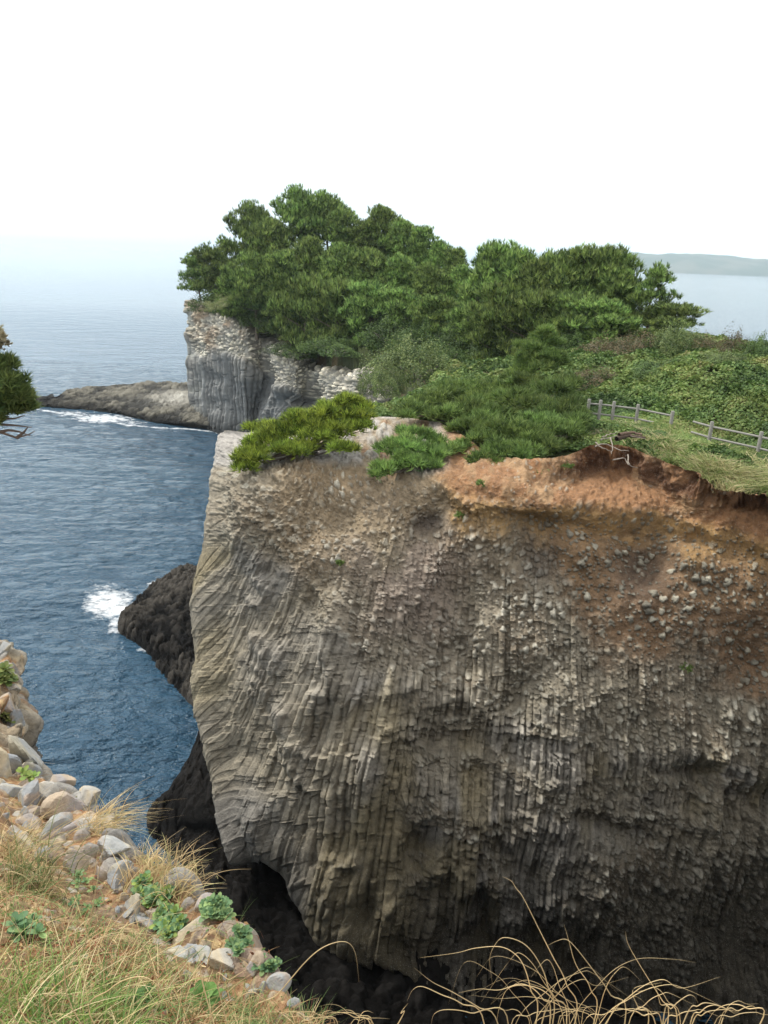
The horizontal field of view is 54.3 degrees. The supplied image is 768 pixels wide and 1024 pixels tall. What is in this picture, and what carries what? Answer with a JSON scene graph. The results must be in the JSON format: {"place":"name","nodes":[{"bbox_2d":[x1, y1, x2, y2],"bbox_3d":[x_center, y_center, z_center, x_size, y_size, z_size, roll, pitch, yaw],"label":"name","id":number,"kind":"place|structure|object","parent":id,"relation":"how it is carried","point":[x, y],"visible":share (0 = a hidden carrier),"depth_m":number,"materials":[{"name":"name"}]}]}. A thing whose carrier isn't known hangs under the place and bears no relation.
{"place":"outdoors","nodes":[
{"label":"outdoors","id":0,"kind":"place"},
{"bbox_2d":[35,380,232,430],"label":"reef","id":1,"kind":"object","parent":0,"point":[164,402],"visible":0.6,"depth_m":135.65},
{"bbox_2d":[0,640,311,1023],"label":"ground","id":2,"kind":"structure","parent":0,"point":[30,731],"depth_m":5.44,"materials":[{"name":"soil"}]},
{"bbox_2d":[0,661,18,686],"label":"rosette plant","id":3,"kind":"object","parent":2,"relation":"on","point":[7,678],"visible":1,"depth_m":11.51,"materials":[{"name":"green plant"}]},
{"bbox_2d":[0,323,43,438],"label":"overhanging tree","id":4,"kind":"object","parent":2,"relation":"on","point":[18,395],"visible":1,"depth_m":13.03,"materials":[{"name":"green plant"}]},
{"bbox_2d":[2,910,46,942],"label":"rosette plant","id":5,"kind":"object","parent":2,"relation":"on","point":[16,917],"visible":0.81,"depth_m":4.06,"materials":[{"name":"green plant"}]},
{"bbox_2d":[8,735,43,767],"bbox_3d":[-4.637,3.116,9.674,0.378,0.975,0.550,-12,38,-25],"label":"rock","id":6,"kind":"object","parent":2,"relation":"on","point":[18,747],"visible":0.51,"depth_m":9.39,"materials":[{"name":"grey stone"}]},
{"bbox_2d":[18,778,38,806],"bbox_3d":[-3.694,3.028,7.824,0.208,0.466,0.304,-11,23,-33],"label":"rock","id":7,"kind":"object","parent":2,"relation":"on","point":[29,792],"visible":0.66,"depth_m":7.75,"materials":[{"name":"grey stone"}]},
{"bbox_2d":[0,784,94,878],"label":"grass tussock","id":8,"kind":"object","parent":2,"relation":"on","point":[32,846],"depth_m":5.86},
{"bbox_2d":[38,812,72,839],"bbox_3d":[-3.109,3.020,7.080,0.179,0.260,0.461,18,29,11],"label":"rock","id":9,"kind":"object","parent":2,"relation":"on","point":[61,820],"visible":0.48,"depth_m":7.07,"materials":[{"name":"grey stone"}]},
{"bbox_2d":[0,790,120,909],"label":"grass tussock","id":10,"kind":"object","parent":2,"relation":"on","point":[43,878],"depth_m":5.15,"materials":[{"name":"plant"}]},
{"bbox_2d":[40,791,88,819],"bbox_3d":[-3.224,3.041,7.623,0.530,0.292,0.322,32,43,-34],"label":"rock","id":11,"kind":"object","parent":2,"relation":"on","point":[48,804],"visible":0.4,"depth_m":7.52,"materials":[{"name":"grey stone"}]},
{"bbox_2d":[63,847,94,873],"bbox_3d":[-2.592,3.020,6.377,0.292,0.387,0.242,16,50,27],"label":"rock","id":12,"kind":"object","parent":2,"relation":"on","point":[80,864],"visible":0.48,"depth_m":6.32,"materials":[{"name":"brown stone"}]},
{"bbox_2d":[79,786,100,806],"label":"rock","id":13,"kind":"object","parent":2,"relation":"on","point":[88,793],"visible":0.66,"depth_m":7.74,"materials":[{"name":"grey stone"}]},
{"bbox_2d":[97,835,130,857],"bbox_3d":[-2.310,2.948,6.431,0.294,0.336,0.182,18,25,39],"label":"rock","id":14,"kind":"object","parent":2,"relation":"on","point":[113,843],"visible":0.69,"depth_m":6.35,"materials":[{"name":"grey stone"}]},
{"bbox_2d":[107,859,133,893],"bbox_3d":[-2.143,2.943,6.056,0.149,0.195,0.314,-1,15,12],"label":"rock","id":15,"kind":"object","parent":2,"relation":"on","point":[111,873],"visible":0.74,"depth_m":6.00,"materials":[{"name":"grey stone"}]},
{"bbox_2d":[66,774,185,843],"bbox_3d":[-2.438,2.862,7.117,1.045,0.312,1.072,13,22,29],"label":"grass tussock","id":16,"kind":"object","parent":2,"relation":"on","point":[108,811],"depth_m":7.08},
{"bbox_2d":[130,870,174,907],"bbox_3d":[-1.778,2.899,5.706,0.474,0.240,0.239,17,24,37],"label":"rosette plant","id":17,"kind":"object","parent":2,"relation":"on","point":[140,888],"visible":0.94,"depth_m":5.66,"materials":[{"name":"green plant"}]},
{"bbox_2d":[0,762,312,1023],"bbox_3d":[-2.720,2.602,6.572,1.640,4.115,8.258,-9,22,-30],"label":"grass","id":18,"kind":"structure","parent":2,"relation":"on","point":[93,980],"depth_m":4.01,"materials":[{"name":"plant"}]},
{"bbox_2d":[103,828,215,906],"bbox_3d":[-1.734,2.857,5.941,0.991,0.288,0.887,-9,22,-29],"label":"grass tussock","id":19,"kind":"object","parent":2,"relation":"on","point":[155,871],"depth_m":5.98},
{"bbox_2d":[150,902,188,940],"bbox_3d":[-1.541,2.928,5.335,0.258,0.248,0.463,-8,21,-27],"label":"rosette plant","id":20,"kind":"object","parent":2,"relation":"on","point":[177,921],"visible":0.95,"depth_m":5.29,"materials":[{"name":"green plant"}]},
{"bbox_2d":[0,755,361,1023],"bbox_3d":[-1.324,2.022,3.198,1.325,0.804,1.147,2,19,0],"label":"grass","id":21,"kind":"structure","parent":2,"relation":"on","point":[28,995],"depth_m":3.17,"materials":[{"name":"plant"}]},
{"bbox_2d":[139,841,236,916],"bbox_3d":[-1.479,2.788,5.695,0.649,0.243,0.759,12,21,25],"label":"grass tussock","id":22,"kind":"object","parent":2,"relation":"on","point":[180,891],"depth_m":5.67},
{"bbox_2d":[0,818,405,1023],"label":"dry grass clump","id":23,"kind":"object","parent":2,"relation":"on","point":[310,1016],"visible":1,"depth_m":2.64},
{"bbox_2d":[183,980,223,1007],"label":"rosette plant","id":24,"kind":"object","parent":2,"relation":"on","point":[212,986],"visible":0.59,"depth_m":3.76,"materials":[{"name":"green plant"}]},
{"bbox_2d":[198,892,235,922],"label":"rosette plant","id":25,"kind":"object","parent":2,"relation":"on","point":[213,906],"visible":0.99,"depth_m":5.13,"materials":[{"name":"green plant"}]},
{"bbox_2d":[207,948,233,970],"bbox_3d":[-0.978,2.780,4.636,0.199,0.157,0.146,5,19,8],"label":"rock","id":26,"kind":"object","parent":2,"relation":"on","point":[218,957],"visible":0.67,"depth_m":4.58,"materials":[{"name":"grey stone"}]},
{"bbox_2d":[224,923,253,956],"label":"rosette plant","id":27,"kind":"object","parent":2,"relation":"on","point":[235,945],"visible":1,"depth_m":4.77,"materials":[{"name":"green plant"}]},
{"bbox_2d":[251,953,281,976],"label":"rosette plant","id":28,"kind":"object","parent":2,"relation":"on","point":[267,965],"visible":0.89,"depth_m":4.45,"materials":[{"name":"green plant"}]},
{"bbox_2d":[266,972,291,992],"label":"rock","id":29,"kind":"object","parent":2,"relation":"on","point":[278,981],"visible":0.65,"depth_m":4.33,"materials":[{"name":"grey stone"}]},
{"bbox_2d":[409,876,712,1023],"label":"dry grass clump","id":30,"kind":"object","parent":2,"relation":"on","point":[566,1009],"visible":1,"depth_m":2.57,"materials":[{"name":"plant"}]},
{"bbox_2d":[602,931,765,1023],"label":"dry grass clump","id":31,"kind":"object","parent":2,"relation":"on","point":[688,1011],"visible":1,"depth_m":2.58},
{"bbox_2d":[117,563,196,705],"bbox_3d":[-14.360,9.216,57.585,12.112,4.983,27.292,-3,19,-15],"label":"rock shelf","id":32,"kind":"object","parent":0,"point":[154,621],"visible":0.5,"depth_m":56.59,"materials":[{"name":"stone"}]},
{"bbox_2d":[183,299,390,433],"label":"cliff","id":33,"kind":"structure","parent":0,"point":[235,379],"depth_m":115.98,"materials":[{"name":"stone"}]},
{"bbox_2d":[176,251,214,299],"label":"pine tree","id":34,"kind":"object","parent":33,"relation":"on","point":[190,262],"visible":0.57,"depth_m":124.18,"materials":[{"name":"green plant"}]},
{"bbox_2d":[218,250,281,339],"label":"pine tree","id":35,"kind":"object","parent":33,"relation":"on","point":[245,276],"visible":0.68,"depth_m":110.12,"materials":[{"name":"green plant"}]},
{"bbox_2d":[247,247,304,335],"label":"pine tree","id":36,"kind":"object","parent":33,"relation":"on","point":[280,274],"visible":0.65,"depth_m":108.40,"materials":[{"name":"green plant"}]},
{"bbox_2d":[0,242,767,1023],"bbox_3d":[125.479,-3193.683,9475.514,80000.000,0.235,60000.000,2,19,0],"label":"sea","id":37,"kind":"structure","parent":0,"point":[102,516],"depth_m":88.18,"materials":[{"name":"liquid"}]},
{"bbox_2d":[0,0,767,260],"label":"sky","id":38,"kind":"structure","parent":0,"point":[538,124],"materials":[{"name":"white"}]},
{"bbox_2d":[146,731,742,1023],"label":"rock ledge","id":39,"kind":"object","parent":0,"point":[273,916],"visible":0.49,"depth_m":30.14,"materials":[{"name":"stone"}]},
{"bbox_2d":[189,417,767,1023],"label":"cliff","id":40,"kind":"structure","parent":0,"point":[425,717],"depth_m":29.96,"materials":[{"name":"stone"}]},
{"bbox_2d":[226,389,379,472],"bbox_3d":[-3.479,-3.532,33.559,6.696,3.624,5.046,2,19,0],"label":"spreading pine","id":41,"kind":"object","parent":40,"relation":"on","point":[322,420],"visible":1,"depth_m":33.09,"materials":[{"name":"green plant"}]},
{"bbox_2d":[366,422,475,482],"bbox_3d":[1.460,-2.585,33.163,3.642,2.354,6.357,13,22,29],"label":"spreading pine","id":42,"kind":"object","parent":40,"relation":"on","point":[405,447],"visible":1,"depth_m":32.43,"materials":[{"name":"green plant"}]},
{"bbox_2d":[209,293,767,800],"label":"headland","id":43,"kind":"structure","parent":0,"point":[339,361],"depth_m":90.43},
{"bbox_2d":[188,241,237,307],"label":"pine tree","id":44,"kind":"object","parent":43,"relation":"on","point":[210,266],"visible":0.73,"depth_m":120.13,"materials":[{"name":"green plant"}]},
{"bbox_2d":[213,233,241,276],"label":"pine tree","id":45,"kind":"object","parent":43,"relation":"on","point":[226,242],"visible":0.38,"depth_m":122.51,"materials":[{"name":"green plant"}]},
{"bbox_2d":[213,265,251,320],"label":"pine tree","id":46,"kind":"object","parent":43,"relation":"on","point":[225,286],"visible":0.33,"depth_m":115.28,"materials":[{"name":"green plant"}]},
{"bbox_2d":[222,198,271,255],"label":"pine tree","id":47,"kind":"object","parent":43,"relation":"on","point":[251,212],"visible":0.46,"depth_m":122.68,"materials":[{"name":"green plant"}]},
{"bbox_2d":[237,307,282,328],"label":"shrub","id":48,"kind":"object","parent":43,"relation":"on","point":[263,320],"visible":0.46,"depth_m":113.17,"materials":[{"name":"green plant"}]},
{"bbox_2d":[243,216,297,258],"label":"pine tree","id":49,"kind":"object","parent":43,"relation":"on","point":[273,233],"visible":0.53,"depth_m":118.42,"materials":[{"name":"green plant"}]},
{"bbox_2d":[255,288,301,341],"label":"pine tree","id":50,"kind":"object","parent":43,"relation":"on","point":[275,312],"visible":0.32,"depth_m":108.70,"materials":[{"name":"green plant"}]},
{"bbox_2d":[256,340,326,359],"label":"shrub","id":51,"kind":"object","parent":43,"relation":"on","point":[284,348],"visible":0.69,"depth_m":105.02,"materials":[{"name":"green plant"}]},
{"bbox_2d":[262,270,333,358],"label":"pine tree","id":52,"kind":"object","parent":43,"relation":"on","point":[303,286],"visible":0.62,"depth_m":103.02,"materials":[{"name":"green plant"}]},
{"bbox_2d":[268,182,327,246],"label":"pine tree","id":53,"kind":"object","parent":43,"relation":"on","point":[299,202],"visible":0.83,"depth_m":119.81,"materials":[{"name":"green plant"}]},
{"bbox_2d":[283,233,331,291],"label":"pine tree","id":54,"kind":"object","parent":43,"relation":"on","point":[308,249],"visible":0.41,"depth_m":110.21,"materials":[{"name":"green plant"}]},
{"bbox_2d":[287,275,362,357],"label":"pine tree","id":55,"kind":"object","parent":43,"relation":"on","point":[331,300],"visible":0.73,"depth_m":98.65,"materials":[{"name":"green plant"}]},
{"bbox_2d":[294,334,363,357],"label":"shrub","id":56,"kind":"object","parent":43,"relation":"on","point":[344,345],"visible":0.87,"depth_m":93.98,"materials":[{"name":"green plant"}]},
{"bbox_2d":[299,188,359,248],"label":"pine tree","id":57,"kind":"object","parent":43,"relation":"on","point":[328,201],"visible":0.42,"depth_m":120.78,"materials":[{"name":"green plant"}]},
{"bbox_2d":[315,206,359,254],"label":"pine tree","id":58,"kind":"object","parent":43,"relation":"on","point":[338,232],"visible":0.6,"depth_m":118.48,"materials":[{"name":"green plant"}]},
{"bbox_2d":[313,241,371,293],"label":"pine tree","id":59,"kind":"object","parent":43,"relation":"on","point":[335,264],"visible":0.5,"depth_m":104.57,"materials":[{"name":"green plant"}]},
{"bbox_2d":[347,217,384,250],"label":"pine tree","id":60,"kind":"object","parent":43,"relation":"on","point":[362,238],"visible":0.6,"depth_m":115.38,"materials":[{"name":"green plant"}]},
{"bbox_2d":[344,245,390,318],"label":"pine tree","id":61,"kind":"object","parent":43,"relation":"on","point":[372,260],"visible":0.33,"depth_m":103.28,"materials":[{"name":"green plant"}]},
{"bbox_2d":[337,277,404,346],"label":"pine tree","id":62,"kind":"object","parent":43,"relation":"on","point":[365,299],"visible":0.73,"depth_m":94.08,"materials":[{"name":"green plant"}]},
{"bbox_2d":[354,203,406,257],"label":"pine tree","id":63,"kind":"object","parent":43,"relation":"on","point":[381,215],"visible":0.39,"depth_m":115.84,"materials":[{"name":"green plant"}]},
{"bbox_2d":[356,359,408,398],"bbox_3d":[0.102,-10.267,57.620,4.624,2.836,4.507,-2,19,-11],"label":"shrub","id":64,"kind":"object","parent":43,"relation":"on","point":[389,379],"visible":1,"depth_m":57.21,"materials":[{"name":"green plant"}]},
{"bbox_2d":[354,312,416,348],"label":"shrub","id":65,"kind":"object","parent":43,"relation":"on","point":[384,330],"visible":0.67,"depth_m":88.43,"materials":[{"name":"green plant"}]},
{"bbox_2d":[369,285,418,339],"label":"pine tree","id":66,"kind":"object","parent":43,"relation":"on","point":[400,299],"visible":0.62,"depth_m":90.50,"materials":[{"name":"green plant"}]},
{"bbox_2d":[377,217,415,259],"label":"pine tree","id":67,"kind":"object","parent":43,"relation":"on","point":[399,231],"visible":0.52,"depth_m":113.07,"materials":[{"name":"green plant"}]},
{"bbox_2d":[373,251,420,296],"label":"pine tree","id":68,"kind":"object","parent":43,"relation":"on","point":[400,267],"visible":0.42,"depth_m":101.50,"materials":[{"name":"green plant"}]},
{"bbox_2d":[355,329,457,387],"bbox_3d":[2.639,-13.418,64.854,10.086,5.003,9.830,-12,23,-35],"label":"shrub","id":69,"kind":"object","parent":43,"relation":"on","point":[414,359],"visible":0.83,"depth_m":63.56,"materials":[{"name":"green plant"}]},
{"bbox_2d":[397,224,439,273],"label":"pine tree","id":70,"kind":"object","parent":43,"relation":"on","point":[420,242],"visible":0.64,"depth_m":110.90,"materials":[{"name":"green plant"}]},
{"bbox_2d":[386,314,453,349],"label":"shrub","id":71,"kind":"object","parent":43,"relation":"on","point":[429,334],"visible":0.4,"depth_m":84.67,"materials":[{"name":"green plant"}]},
{"bbox_2d":[403,292,459,339],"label":"pine tree","id":72,"kind":"object","parent":43,"relation":"on","point":[427,304],"visible":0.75,"depth_m":85.82,"materials":[{"name":"green plant"}]},
{"bbox_2d":[408,261,457,300],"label":"pine tree","id":73,"kind":"object","parent":43,"relation":"on","point":[430,278],"visible":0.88,"depth_m":96.24,"materials":[{"name":"green plant"}]},
{"bbox_2d":[400,338,466,370],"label":"shrub","id":74,"kind":"object","parent":43,"relation":"on","point":[456,356],"visible":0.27,"depth_m":72.27,"materials":[{"name":"green plant"}]},
{"bbox_2d":[421,238,452,273],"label":"pine tree","id":75,"kind":"object","parent":43,"relation":"on","point":[435,251],"visible":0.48,"depth_m":108.34,"materials":[{"name":"green plant"}]},
{"bbox_2d":[437,246,469,286],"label":"pine tree","id":76,"kind":"object","parent":43,"relation":"on","point":[455,257],"visible":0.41,"depth_m":103.40,"materials":[{"name":"green plant"}]},
{"bbox_2d":[427,323,481,354],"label":"shrub","id":77,"kind":"object","parent":43,"relation":"on","point":[447,339],"visible":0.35,"depth_m":78.93,"materials":[{"name":"green plant"}]},
{"bbox_2d":[393,376,521,434],"bbox_3d":[4.702,-5.970,41.538,6.980,2.717,10.454,9,20,18],"label":"spreading pine","id":78,"kind":"object","parent":43,"relation":"on","point":[467,408],"visible":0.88,"depth_m":39.85,"materials":[{"name":"green plant"}]},
{"bbox_2d":[441,264,473,307],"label":"pine tree","id":79,"kind":"object","parent":43,"relation":"on","point":[460,274],"visible":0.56,"depth_m":96.43,"materials":[{"name":"green plant"}]},
{"bbox_2d":[439,308,491,352],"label":"pine tree","id":80,"kind":"object","parent":43,"relation":"on","point":[468,328],"visible":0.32,"depth_m":78.64,"materials":[{"name":"green plant"}]},
{"bbox_2d":[196,294,767,496],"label":"tall grass","id":81,"kind":"structure","parent":43,"relation":"on","point":[716,472],"depth_m":29.83,"materials":[{"name":"plant"}]},
{"bbox_2d":[445,238,521,322],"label":"pine tree","id":82,"kind":"object","parent":43,"relation":"on","point":[490,252],"visible":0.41,"depth_m":76.89,"materials":[{"name":"green plant"}]},
{"bbox_2d":[204,275,767,472],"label":"ground cover","id":83,"kind":"object","parent":43,"relation":"on","point":[607,390],"visible":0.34,"depth_m":41.11,"materials":[{"name":"green plant"}]},
{"bbox_2d":[460,278,530,359],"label":"pine tree","id":84,"kind":"object","parent":43,"relation":"on","point":[497,294],"visible":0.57,"depth_m":72.28,"materials":[{"name":"green plant"}]},
{"bbox_2d":[469,245,544,339],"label":"pine tree","id":85,"kind":"object","parent":43,"relation":"on","point":[509,263],"visible":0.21,"depth_m":74.81,"materials":[{"name":"green plant"}]},
{"bbox_2d":[476,284,562,358],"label":"pine tree","id":86,"kind":"object","parent":43,"relation":"on","point":[529,303],"visible":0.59,"depth_m":68.92,"materials":[{"name":"green plant"}]},
{"bbox_2d":[496,253,556,340],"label":"pine tree","id":87,"kind":"object","parent":43,"relation":"on","point":[532,272],"visible":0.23,"depth_m":71.18,"materials":[{"name":"green plant"}]},
{"bbox_2d":[461,406,593,464],"bbox_3d":[6.652,-3.301,34.272,8.195,2.634,4.621,-8,21,-28],"label":"spreading pine","id":88,"kind":"object","parent":43,"relation":"on","point":[526,431],"visible":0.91,"depth_m":33.86,"materials":[{"name":"green plant"}]},
{"bbox_2d":[506,321,575,373],"bbox_3d":[9.263,-8.556,44.696,4.271,5.454,3.640,2,19,0],"label":"leaning pine","id":89,"kind":"object","parent":43,"relation":"on","point":[537,352],"visible":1,"depth_m":44.02,"materials":[{"name":"green plant"}]},
{"bbox_2d":[489,368,594,416],"bbox_3d":[8.405,-5.951,40.512,5.676,3.026,9.323,2,19,0],"label":"spreading pine","id":90,"kind":"object","parent":43,"relation":"on","point":[534,395],"visible":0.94,"depth_m":39.90,"materials":[{"name":"green plant"}]},
{"bbox_2d":[532,289,601,347],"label":"pine tree","id":91,"kind":"object","parent":43,"relation":"on","point":[559,311],"visible":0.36,"depth_m":66.65,"materials":[{"name":"green plant"}]},
{"bbox_2d":[545,241,618,334],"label":"pine tree","id":92,"kind":"object","parent":43,"relation":"on","point":[571,257],"visible":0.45,"depth_m":68.81,"materials":[{"name":"green plant"}]},
{"bbox_2d":[574,362,620,390],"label":"shrub","id":93,"kind":"object","parent":43,"relation":"on","point":[597,376],"visible":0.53,"depth_m":45.95,"materials":[{"name":"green plant"}]},
{"bbox_2d":[571,331,626,353],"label":"shrub","id":94,"kind":"object","parent":43,"relation":"on","point":[604,347],"visible":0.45,"depth_m":56.43,"materials":[{"name":"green plant"}]},
{"bbox_2d":[562,296,642,344],"bbox_3d":[19.048,-16.325,65.693,8.532,5.226,8.196,-15,25,-41],"label":"pine tree","id":95,"kind":"object","parent":43,"relation":"on","point":[611,319],"visible":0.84,"depth_m":63.63,"materials":[{"name":"green plant"}]},
{"bbox_2d":[566,240,651,337],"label":"pine tree","id":96,"kind":"object","parent":43,"relation":"on","point":[612,255],"visible":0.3,"depth_m":67.68,"materials":[{"name":"green plant"}]},
{"bbox_2d":[588,262,638,331],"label":"pine tree","id":97,"kind":"object","parent":43,"relation":"on","point":[628,274],"visible":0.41,"depth_m":66.99,"materials":[{"name":"green plant"}]},
{"bbox_2d":[610,328,656,356],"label":"shrub","id":98,"kind":"object","parent":43,"relation":"on","point":[627,342],"visible":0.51,"depth_m":54.08,"materials":[{"name":"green plant"}]},
{"bbox_2d":[625,260,683,328],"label":"pine tree","id":99,"kind":"object","parent":43,"relation":"on","point":[660,274],"visible":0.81,"depth_m":65.20,"materials":[{"name":"green plant"}]},
{"bbox_2d":[631,358,680,381],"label":"shrub","id":100,"kind":"object","parent":43,"relation":"on","point":[641,371],"visible":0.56,"depth_m":44.83,"materials":[{"name":"green plant"}]},
{"bbox_2d":[623,300,711,337],"bbox_3d":[24.573,-16.000,64.274,8.196,4.267,8.532,18,25,39],"label":"pine tree","id":101,"kind":"object","parent":43,"relation":"on","point":[674,311],"visible":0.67,"depth_m":63.61,"materials":[{"name":"green plant"}]},
{"bbox_2d":[587,399,767,451],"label":"rail fence","id":102,"kind":"object","parent":43,"relation":"on","point":[711,426],"visible":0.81,"depth_m":36.35,"materials":[{"name":"wood"}]},
{"bbox_2d":[644,316,711,357],"bbox_3d":[20.595,-12.309,52.745,5.202,2.905,5.070,-5,20,-20],"label":"shrub","id":103,"kind":"object","parent":43,"relation":"on","point":[669,337],"visible":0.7,"depth_m":51.76,"materials":[{"name":"green plant"}]},
{"bbox_2d":[679,347,766,373],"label":"shrub","id":104,"kind":"object","parent":43,"relation":"on","point":[710,357],"visible":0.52,"depth_m":44.70,"materials":[{"name":"green plant"}]},
{"bbox_2d":[717,321,751,356],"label":"shrub","id":105,"kind":"object","parent":43,"relation":"on","point":[730,345],"visible":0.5,"depth_m":49.58,"materials":[{"name":"green plant"}]},
{"bbox_2d":[730,331,767,356],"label":"shrub","id":106,"kind":"object","parent":43,"relation":"on","point":[762,347],"visible":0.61,"depth_m":47.52,"materials":[{"name":"green plant"}]},
{"bbox_2d":[632,252,767,275],"bbox_3d":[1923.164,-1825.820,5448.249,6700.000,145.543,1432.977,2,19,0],"label":"hills","id":107,"kind":"structure","parent":0,"point":[707,264],"depth_m":5227.80,"materials":[{"name":"grey"}]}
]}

